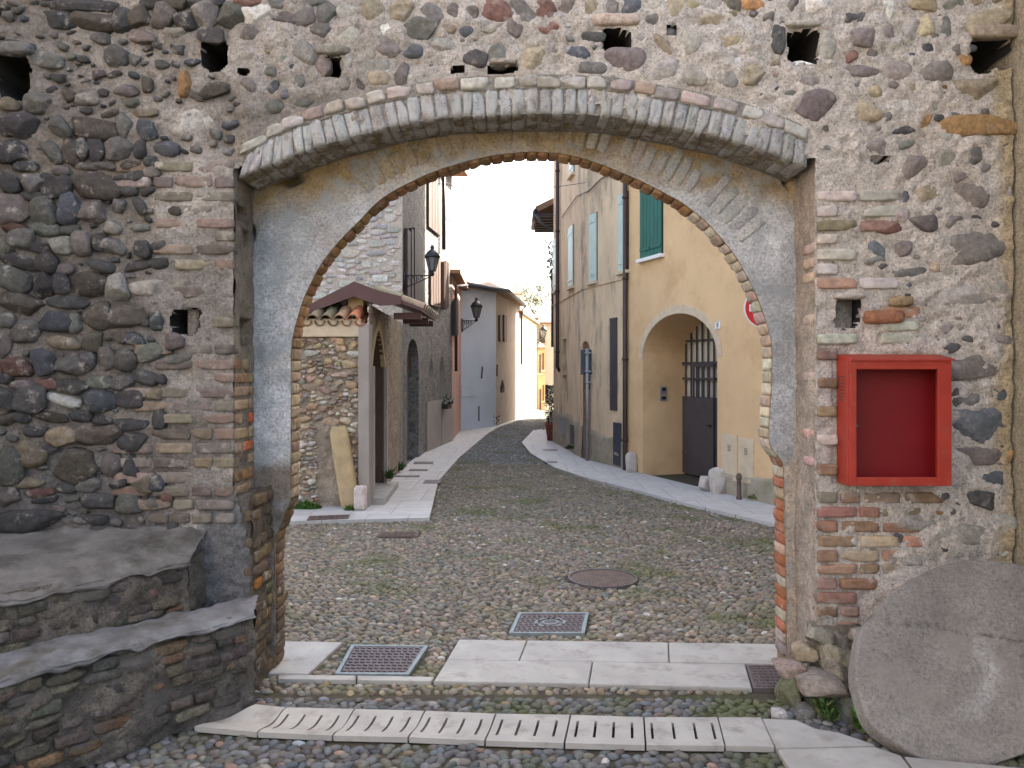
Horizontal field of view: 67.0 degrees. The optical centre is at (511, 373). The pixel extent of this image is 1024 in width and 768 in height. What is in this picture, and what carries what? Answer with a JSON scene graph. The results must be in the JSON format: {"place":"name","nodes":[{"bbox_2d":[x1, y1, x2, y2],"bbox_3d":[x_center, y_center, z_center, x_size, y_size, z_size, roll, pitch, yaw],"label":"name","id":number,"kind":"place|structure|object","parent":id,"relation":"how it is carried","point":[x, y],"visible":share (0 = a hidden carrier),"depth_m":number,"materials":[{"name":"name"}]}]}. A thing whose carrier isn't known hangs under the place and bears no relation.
{"place":"outdoors","nodes":[
{"label":"outdoors","id":0,"kind":"place"},
{"bbox_2d":[313,185,424,467],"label":"tall stone house","id":1,"kind":"structure","parent":0,"point":[385,247],"depth_m":15.45,"materials":[{"name":"stone"}]},
{"bbox_2d":[403,245,439,289],"bbox_3d":[-1.797,-2.100,15.408,0.735,0.895,0.315,0,0,0],"label":"street lamp","id":2,"kind":"object","parent":1,"relation":"attached to","point":[432,256],"visible":1,"depth_m":15.37,"materials":[{"name":"black metal"}]},
{"bbox_2d":[289,409,538,524],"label":"pavement","id":3,"kind":"structure","parent":0,"point":[411,499],"depth_m":12.30,"materials":[{"name":"stone"}]},
{"bbox_2d":[294,498,322,509],"bbox_3d":[-2.932,1.848,10.936,0.520,0.165,0.331,0,0,22],"label":"weed tuft","id":4,"kind":"object","parent":3,"relation":"on","point":[306,505],"visible":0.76,"depth_m":10.89,"materials":[{"name":"green plant"}]},
{"bbox_2d":[307,515,349,520],"bbox_3d":[-2.423,1.942,10.220,0.541,0.077,0.296,0,0,-10],"label":"manhole cover","id":5,"kind":"object","parent":3,"relation":"on","point":[324,517],"visible":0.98,"depth_m":10.21,"materials":[{"name":"metal"}]},
{"bbox_2d":[330,425,356,508],"bbox_3d":[-2.384,1.364,11.019,0.419,1.246,0.229,0,0,0],"label":"stone post","id":6,"kind":"object","parent":3,"relation":"on","point":[343,461],"visible":0.78,"depth_m":10.94,"materials":[{"name":"beige stone"}]},
{"bbox_2d":[344,505,354,510],"bbox_3d":[-2.264,1.868,10.841,0.212,0.106,0.198,0,0,0],"label":"weed tuft","id":7,"kind":"object","parent":3,"relation":"on","point":[349,507],"visible":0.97,"depth_m":10.79,"materials":[{"name":"green plant"}]},
{"bbox_2d":[354,485,366,509],"bbox_3d":[-2.123,1.743,10.838,0.173,0.350,0.192,0,0,0],"label":"guard stone","id":8,"kind":"object","parent":3,"relation":"on","point":[360,497],"visible":1,"depth_m":10.76,"materials":[{"name":"stone"}]},
{"bbox_2d":[398,460,403,470],"bbox_3d":[-2.169,1.761,14.900,0.294,0.224,0.277,0,0,0],"label":"weed tuft","id":9,"kind":"object","parent":3,"relation":"on","point":[401,467],"visible":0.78,"depth_m":14.86,"materials":[{"name":"green plant"}]},
{"bbox_2d":[395,475,419,476],"bbox_3d":[-1.944,1.929,14.332,0.471,0.043,0.185,0,0,0],"label":"drain strip","id":10,"kind":"object","parent":3,"relation":"on","point":[407,475],"visible":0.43,"depth_m":14.34,"materials":[{"name":"metal"}]},
{"bbox_2d":[409,469,427,470],"bbox_3d":[-1.843,1.929,15.258,0.367,0.043,0.252,0,0,0],"label":"drain strip","id":11,"kind":"object","parent":3,"relation":"on","point":[418,469],"visible":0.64,"depth_m":15.21,"materials":[{"name":"metal"}]},
{"bbox_2d":[413,461,433,463],"bbox_3d":[-1.884,1.929,16.482,0.442,0.043,0.391,0,0,0],"label":"drain strip","id":12,"kind":"object","parent":3,"relation":"on","point":[423,462],"visible":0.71,"depth_m":16.49,"materials":[{"name":"metal"}]},
{"bbox_2d":[423,480,441,484],"bbox_3d":[-1.401,1.929,13.614,0.305,0.043,0.400,0,0,0],"label":"drain strip","id":13,"kind":"object","parent":3,"relation":"on","point":[439,482],"visible":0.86,"depth_m":13.60,"materials":[{"name":"metal"}]},
{"bbox_2d":[478,406,479,420],"bbox_3d":[-1.439,1.435,26.954,0.613,0.970,0.050,0,0,0],"label":"notice board","id":14,"kind":"object","parent":3,"relation":"on","point":[478,413],"visible":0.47,"depth_m":26.94,"materials":[{"name":"black metal"}]},
{"bbox_2d":[452,159,552,317],"label":"sky","id":15,"kind":"structure","parent":0,"point":[496,252],"materials":[{"name":"white"}]},
{"bbox_2d":[267,640,776,691],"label":"threshold paving","id":16,"kind":"structure","parent":0,"point":[634,665],"depth_m":5.12,"materials":[{"name":"white stone"}]},
{"bbox_2d":[520,306,538,346],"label":"house","id":17,"kind":"structure","parent":0,"point":[530,313],"depth_m":49.06,"materials":[{"name":"paint"}]},
{"bbox_2d":[536,342,545,409],"bbox_3d":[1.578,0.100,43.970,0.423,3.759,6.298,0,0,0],"label":"orange house","id":18,"kind":"structure","parent":0,"point":[540,373],"depth_m":41.22,"materials":[{"name":"brown paint"}]},
{"bbox_2d":[539,354,540,372],"bbox_3d":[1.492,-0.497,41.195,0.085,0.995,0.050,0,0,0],"label":"window","id":19,"kind":"structure","parent":18,"relation":"in","point":[539,354],"depth_m":41.17,"materials":[{"name":"brown wood"}]},
{"bbox_2d":[539,389,540,408],"bbox_3d":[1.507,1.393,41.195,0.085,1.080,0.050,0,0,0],"label":"door","id":20,"kind":"structure","parent":18,"relation":"in","point":[539,389],"depth_m":41.17,"materials":[{"name":"brown wood"}]},
{"bbox_2d":[542,353,543,369],"bbox_3d":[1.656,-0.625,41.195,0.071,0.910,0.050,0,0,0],"label":"window","id":21,"kind":"structure","parent":18,"relation":"in","point":[542,353],"depth_m":41.17,"materials":[{"name":"brown wood"}]},
{"bbox_2d":[531,198,552,346],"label":"corner house","id":22,"kind":"structure","parent":0,"point":[543,210],"depth_m":22.17,"materials":[{"name":"tile"}]},
{"bbox_2d":[545,239,553,279],"bbox_3d":[1.136,-3.203,21.887,0.481,1.170,0.583,0,0,-44],"label":"creeper","id":23,"kind":"object","parent":22,"relation":"attached to","point":[551,260],"visible":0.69,"depth_m":21.87,"materials":[{"name":"green plant"}]},
{"bbox_2d":[537,311,552,402],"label":"beige house","id":24,"kind":"structure","parent":0,"point":[545,319],"depth_m":50.72,"materials":[{"name":"brown paint"}]},
{"bbox_2d":[539,329,544,342],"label":"window","id":25,"kind":"structure","parent":24,"relation":"in","point":[543,341],"depth_m":50.67,"materials":[{"name":"wood"}]},
{"bbox_2d":[545,385,547,402],"bbox_3d":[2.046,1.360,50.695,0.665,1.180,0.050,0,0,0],"label":"door","id":26,"kind":"structure","parent":24,"relation":"in","point":[546,401],"depth_m":50.67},
{"bbox_2d":[79,403,1019,767],"bbox_3d":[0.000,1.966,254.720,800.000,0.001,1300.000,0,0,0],"label":"ground","id":27,"kind":"structure","parent":0,"point":[685,479],"depth_m":4.71,"materials":[{"name":"grey stone"}]},
{"bbox_2d":[194,704,284,737],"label":"drain slab","id":28,"kind":"structure","parent":27,"relation":"on","point":[252,720],"depth_m":4.29,"materials":[{"name":"white stone"}]},
{"bbox_2d":[297,281,437,506],"bbox_3d":[-2.955,0.319,13.147,3.360,3.322,4.346,0,0,0],"label":"stone gatehouse","id":29,"kind":"object","parent":27,"relation":"on","point":[350,368],"visible":0.49,"depth_m":11.12,"materials":[{"name":"brown stone"}]},
{"bbox_2d":[383,468,395,478],"bbox_3d":[-2.009,1.623,12.696,0.351,0.198,0.339,0,0,-26],"label":"weed tuft","id":30,"kind":"object","parent":29,"relation":"attached to","point":[389,474],"visible":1,"depth_m":12.61,"materials":[{"name":"green plant"}]},
{"bbox_2d":[335,644,427,677],"bbox_3d":[-0.871,1.958,5.250,0.550,0.044,0.544,0,0,0],"label":"manhole cover","id":31,"kind":"object","parent":27,"relation":"on","point":[381,660],"visible":1,"depth_m":5.23,"materials":[{"name":"metal"}]},
{"bbox_2d":[377,532,418,538],"bbox_3d":[-1.366,1.958,9.303,0.491,0.044,0.245,0,0,0],"label":"manhole cover","id":32,"kind":"object","parent":27,"relation":"on","point":[394,535],"visible":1,"depth_m":9.25,"materials":[{"name":"metal"}]},
{"bbox_2d":[425,171,467,451],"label":"shuttered house","id":33,"kind":"structure","parent":27,"relation":"on","point":[438,340],"depth_m":20.16,"materials":[{"name":"paint"}]},
{"bbox_2d":[442,395,453,408],"bbox_3d":[-1.702,0.761,20.562,0.342,0.367,0.911,0,0,0],"label":"flower box","id":34,"kind":"object","parent":33,"relation":"attached to","point":[447,404],"visible":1,"depth_m":20.45,"materials":[{"name":"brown wood"}]},
{"bbox_2d":[438,182,584,190],"bbox_3d":[-0.145,-4.535,18.457,4.555,0.707,0.013,0,0,39],"label":"overhead wire","id":35,"kind":"object","parent":33,"relation":"attached to","point":[511,190],"visible":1,"depth_m":18.38,"materials":[{"name":"black metal"}]},
{"bbox_2d":[450,268,468,438],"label":"pink house","id":36,"kind":"structure","parent":27,"relation":"on","point":[459,283],"depth_m":22.93,"materials":[{"name":"paint"}]},
{"bbox_2d":[452,266,526,429],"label":"white house","id":37,"kind":"structure","parent":27,"relation":"on","point":[491,350],"depth_m":27.61,"materials":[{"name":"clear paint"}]},
{"bbox_2d":[461,297,482,331],"bbox_3d":[-1.310,-1.965,26.017,0.677,1.180,0.418,0,0,-29],"label":"street lamp","id":38,"kind":"object","parent":37,"relation":"attached to","point":[476,306],"visible":1,"depth_m":26.01,"materials":[{"name":"black metal"}]},
{"bbox_2d":[257,720,724,752],"bbox_3d":[-0.107,1.962,4.239,2.504,0.003,0.341,0,0,4],"label":"drain channel","id":39,"kind":"object","parent":27,"relation":"on","point":[613,733],"visible":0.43,"depth_m":4.17,"materials":[{"name":"black metal"}]},
{"bbox_2d":[258,707,353,740],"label":"drain slab","id":40,"kind":"structure","parent":39,"relation":"on","point":[289,719],"depth_m":4.29,"materials":[{"name":"white stone"}]},
{"bbox_2d":[333,709,423,742],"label":"drain slab","id":41,"kind":"structure","parent":39,"relation":"on","point":[362,721],"depth_m":4.26,"materials":[{"name":"white stone"}]},
{"bbox_2d":[409,711,494,745],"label":"drain slab","id":42,"kind":"structure","parent":39,"relation":"on","point":[430,729],"depth_m":4.21,"materials":[{"name":"white stone"}]},
{"bbox_2d":[486,714,569,748],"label":"drain slab","id":43,"kind":"structure","parent":39,"relation":"on","point":[524,737],"depth_m":4.17,"materials":[{"name":"white stone"}]},
{"bbox_2d":[565,715,644,750],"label":"drain slab","id":44,"kind":"structure","parent":39,"relation":"on","point":[603,739],"depth_m":4.13,"materials":[{"name":"white stone"}]},
{"bbox_2d":[645,717,723,750],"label":"drain slab","id":45,"kind":"structure","parent":39,"relation":"on","point":[683,740],"depth_m":4.12,"materials":[{"name":"white stone"}]},
{"bbox_2d":[456,416,545,463],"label":"cobbles","id":46,"kind":"object","parent":27,"relation":"on","point":[503,444],"visible":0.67,"depth_m":20.36,"materials":[{"name":"grey stone"}]},
{"bbox_2d":[0,0,1018,724],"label":"gate wall","id":47,"kind":"structure","parent":27,"relation":"on","point":[196,196],"depth_m":4.71,"materials":[{"name":"stone"}]},
{"bbox_2d":[837,354,954,485],"bbox_3d":[2.292,0.275,4.636,0.621,0.781,0.188,0,0,0],"label":"red cabinet","id":48,"kind":"object","parent":47,"relation":"attached to","point":[894,419],"visible":1,"depth_m":4.71,"materials":[{"name":"paint"}]},
{"bbox_2d":[255,519,776,695],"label":"cobbles","id":49,"kind":"object","parent":27,"relation":"on","point":[584,543],"visible":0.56,"depth_m":7.14,"materials":[{"name":"grey stone"}]},
{"bbox_2d":[513,284,539,416],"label":"sunlit house","id":50,"kind":"structure","parent":27,"relation":"on","point":[528,384],"depth_m":36.18,"materials":[{"name":"paint"}]},
{"bbox_2d":[530,324,546,346],"bbox_3d":[1.259,-1.790,37.095,0.889,1.085,0.383,0,0,17],"label":"street lamp","id":51,"kind":"object","parent":50,"relation":"attached to","point":[543,330],"visible":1,"depth_m":36.98,"materials":[{"name":"black metal"}]},
{"bbox_2d":[510,272,550,316],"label":"tree","id":52,"kind":"object","parent":27,"relation":"on","point":[535,299],"visible":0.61,"depth_m":62.61,"materials":[{"name":"green plant"}]},
{"bbox_2d":[509,612,588,636],"bbox_3d":[0.299,1.958,6.020,0.646,0.044,0.499,0,0,0],"label":"manhole cover","id":53,"kind":"object","parent":27,"relation":"on","point":[557,624],"visible":1,"depth_m":5.98,"materials":[{"name":"metal"}]},
{"bbox_2d":[78,696,1023,767],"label":"cobbles","id":54,"kind":"object","parent":27,"relation":"on","point":[160,750],"visible":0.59,"depth_m":4.00,"materials":[{"name":"grey stone"}]},
{"bbox_2d":[0,525,257,767],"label":"stepped bench","id":55,"kind":"object","parent":54,"relation":"on","point":[116,642],"visible":1,"depth_m":4.08,"materials":[{"name":"grey stone"}]},
{"bbox_2d":[808,697,841,721],"bbox_3d":[1.777,1.870,4.351,0.167,0.120,0.238,0,0,0],"label":"weed tuft","id":56,"kind":"object","parent":54,"relation":"on","point":[824,708],"visible":1,"depth_m":4.34,"materials":[{"name":"green plant"}]},
{"bbox_2d":[848,704,865,732],"bbox_3d":[1.931,1.868,4.228,0.245,0.125,0.281,0,0,0],"label":"weed tuft","id":57,"kind":"object","parent":54,"relation":"on","point":[856,722],"visible":0.24,"depth_m":4.20,"materials":[{"name":"green plant"}]},
{"bbox_2d":[430,463,742,520],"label":"cobbles","id":58,"kind":"object","parent":27,"relation":"on","point":[468,503],"visible":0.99,"depth_m":11.94,"materials":[{"name":"grey stone"}]},
{"bbox_2d":[568,568,637,589],"bbox_3d":[0.861,1.959,7.344,0.658,0.042,0.658,0,0,0],"label":"round manhole cover","id":59,"kind":"object","parent":27,"relation":"on","point":[601,578],"visible":0.97,"depth_m":7.30,"materials":[{"name":"metal"}]},
{"bbox_2d":[551,161,774,505],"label":"yellow house","id":60,"kind":"structure","parent":27,"relation":"on","point":[649,296],"depth_m":14.93,"materials":[{"name":"paint"}]},
{"bbox_2d":[443,215,554,223],"bbox_3d":[-0.346,-4.144,20.715,3.206,0.365,0.013,0,0,-19],"label":"overhead wire","id":61,"kind":"object","parent":60,"relation":"attached to","point":[504,223],"visible":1,"depth_m":20.78,"materials":[{"name":"black metal"}]},
{"bbox_2d":[682,322,716,473],"bbox_3d":[3.750,0.440,13.959,0.052,2.981,2.402,0,0,-20],"label":"door","id":62,"kind":"structure","parent":60,"relation":"in","point":[687,401],"depth_m":14.82,"materials":[{"name":"black metal"}]},
{"bbox_2d":[693,363,714,475],"bbox_3d":[3.536,0.873,14.354,0.078,2.094,0.682,0,0,-20],"label":"door leaf","id":63,"kind":"structure","parent":60,"relation":"in","point":[703,408],"depth_m":14.34,"materials":[{"name":"black metal"}]},
{"bbox_2d":[718,717,773,751],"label":"drain slab","id":64,"kind":"structure","parent":27,"relation":"on","point":[745,734],"depth_m":4.12,"materials":[{"name":"white stone"}]},
{"bbox_2d":[746,665,799,692],"bbox_3d":[1.696,1.958,4.941,0.348,0.044,0.435,0,0,11],"label":"manhole cover","id":65,"kind":"object","parent":27,"relation":"on","point":[764,678],"visible":0.51,"depth_m":4.93,"materials":[{"name":"metal"}]},
{"bbox_2d":[762,719,874,754],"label":"corner slab","id":66,"kind":"structure","parent":27,"relation":"on","point":[789,734],"depth_m":4.09,"materials":[{"name":"white stone"}]},
{"bbox_2d":[778,747,908,767],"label":"corner slab","id":67,"kind":"structure","parent":27,"relation":"on","point":[862,757],"depth_m":3.87,"materials":[{"name":"white stone"}]},
{"bbox_2d":[848,562,1023,764],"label":"millstone","id":68,"kind":"object","parent":27,"relation":"on","point":[936,667],"visible":0.97,"depth_m":4.15,"materials":[{"name":"stone"}]},
{"bbox_2d":[905,757,1015,767],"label":"corner slab","id":69,"kind":"structure","parent":27,"relation":"on","point":[911,762],"depth_m":3.81,"materials":[{"name":"white stone"}]},
{"bbox_2d":[981,0,1023,565],"bbox_3d":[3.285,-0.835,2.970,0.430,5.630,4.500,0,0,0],"label":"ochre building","id":70,"kind":"structure","parent":27,"relation":"on","point":[1014,57],"depth_m":4.69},
{"bbox_2d":[522,429,775,526],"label":"pavement","id":71,"kind":"structure","parent":0,"point":[535,443],"depth_m":13.29,"materials":[{"name":"stone"}]},
{"bbox_2d":[543,385,552,440],"bbox_3d":[1.132,1.118,22.044,0.531,1.596,0.537,0,0,0],"label":"potted plant","id":72,"kind":"object","parent":71,"relation":"on","point":[549,425],"visible":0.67,"depth_m":21.94,"materials":[{"name":"green plant"}]},
{"bbox_2d":[542,449,557,450],"bbox_3d":[0.939,1.929,19.218,0.378,0.043,0.399,0,0,0],"label":"drain strip","id":73,"kind":"object","parent":71,"relation":"on","point":[549,449],"visible":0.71,"depth_m":19.17,"materials":[{"name":"metal"}]},
{"bbox_2d":[544,461,557,464],"bbox_3d":[0.837,1.929,16.654,0.281,0.043,0.350,0,0,0],"label":"drain strip","id":74,"kind":"object","parent":71,"relation":"on","point":[545,462],"visible":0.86,"depth_m":16.50,"materials":[{"name":"metal"}]},
{"bbox_2d":[565,445,573,448],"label":"weed tuft","id":75,"kind":"object","parent":71,"relation":"on","point":[569,447],"visible":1,"depth_m":18.28,"materials":[{"name":"green plant"}]},
{"bbox_2d":[581,348,591,460],"bbox_3d":[1.664,0.696,16.934,0.315,2.467,0.105,0,0,0],"label":"parking sign","id":76,"kind":"object","parent":71,"relation":"on","point":[586,362],"visible":0.98,"depth_m":16.91,"materials":[{"name":"grey metal"}]},
{"bbox_2d":[625,452,636,472],"bbox_3d":[2.294,1.768,14.973,0.267,0.490,0.211,0,0,-29],"label":"guard stone","id":77,"kind":"object","parent":71,"relation":"on","point":[631,461],"visible":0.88,"depth_m":14.89,"materials":[{"name":"stone"}]},
{"bbox_2d":[698,476,709,490],"bbox_3d":[3.171,1.829,12.593,0.268,0.323,0.175,0,0,-19],"label":"guard stone","id":78,"kind":"object","parent":71,"relation":"on","point":[703,485],"visible":0.52,"depth_m":12.52,"materials":[{"name":"stone"}]},
{"bbox_2d":[708,467,725,493],"bbox_3d":[3.273,1.769,12.326,0.269,0.524,0.203,0,0,-15],"label":"guard stone","id":79,"kind":"object","parent":71,"relation":"on","point":[717,480],"visible":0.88,"depth_m":12.26,"materials":[{"name":"stone"}]},
{"bbox_2d":[736,473,741,499],"bbox_3d":[3.444,1.720,11.736,0.090,0.400,0.088,0,0,0],"label":"bollard","id":80,"kind":"object","parent":71,"relation":"on","point":[738,479],"visible":1,"depth_m":11.71,"materials":[{"name":"metal"}]},
{"bbox_2d":[748,494,756,498],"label":"weed tuft","id":81,"kind":"object","parent":71,"relation":"on","point":[752,497],"visible":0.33,"depth_m":11.59,"materials":[{"name":"green plant"}]},
{"bbox_2d":[744,298,757,326],"bbox_3d":[3.703,0.285,11.383,0.600,3.270,0.097,0,0,0],"label":"no entry sign","id":82,"kind":"object","parent":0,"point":[748,313],"visible":0.16,"depth_m":11.34,"materials":[{"name":"red metal"}]}
]}

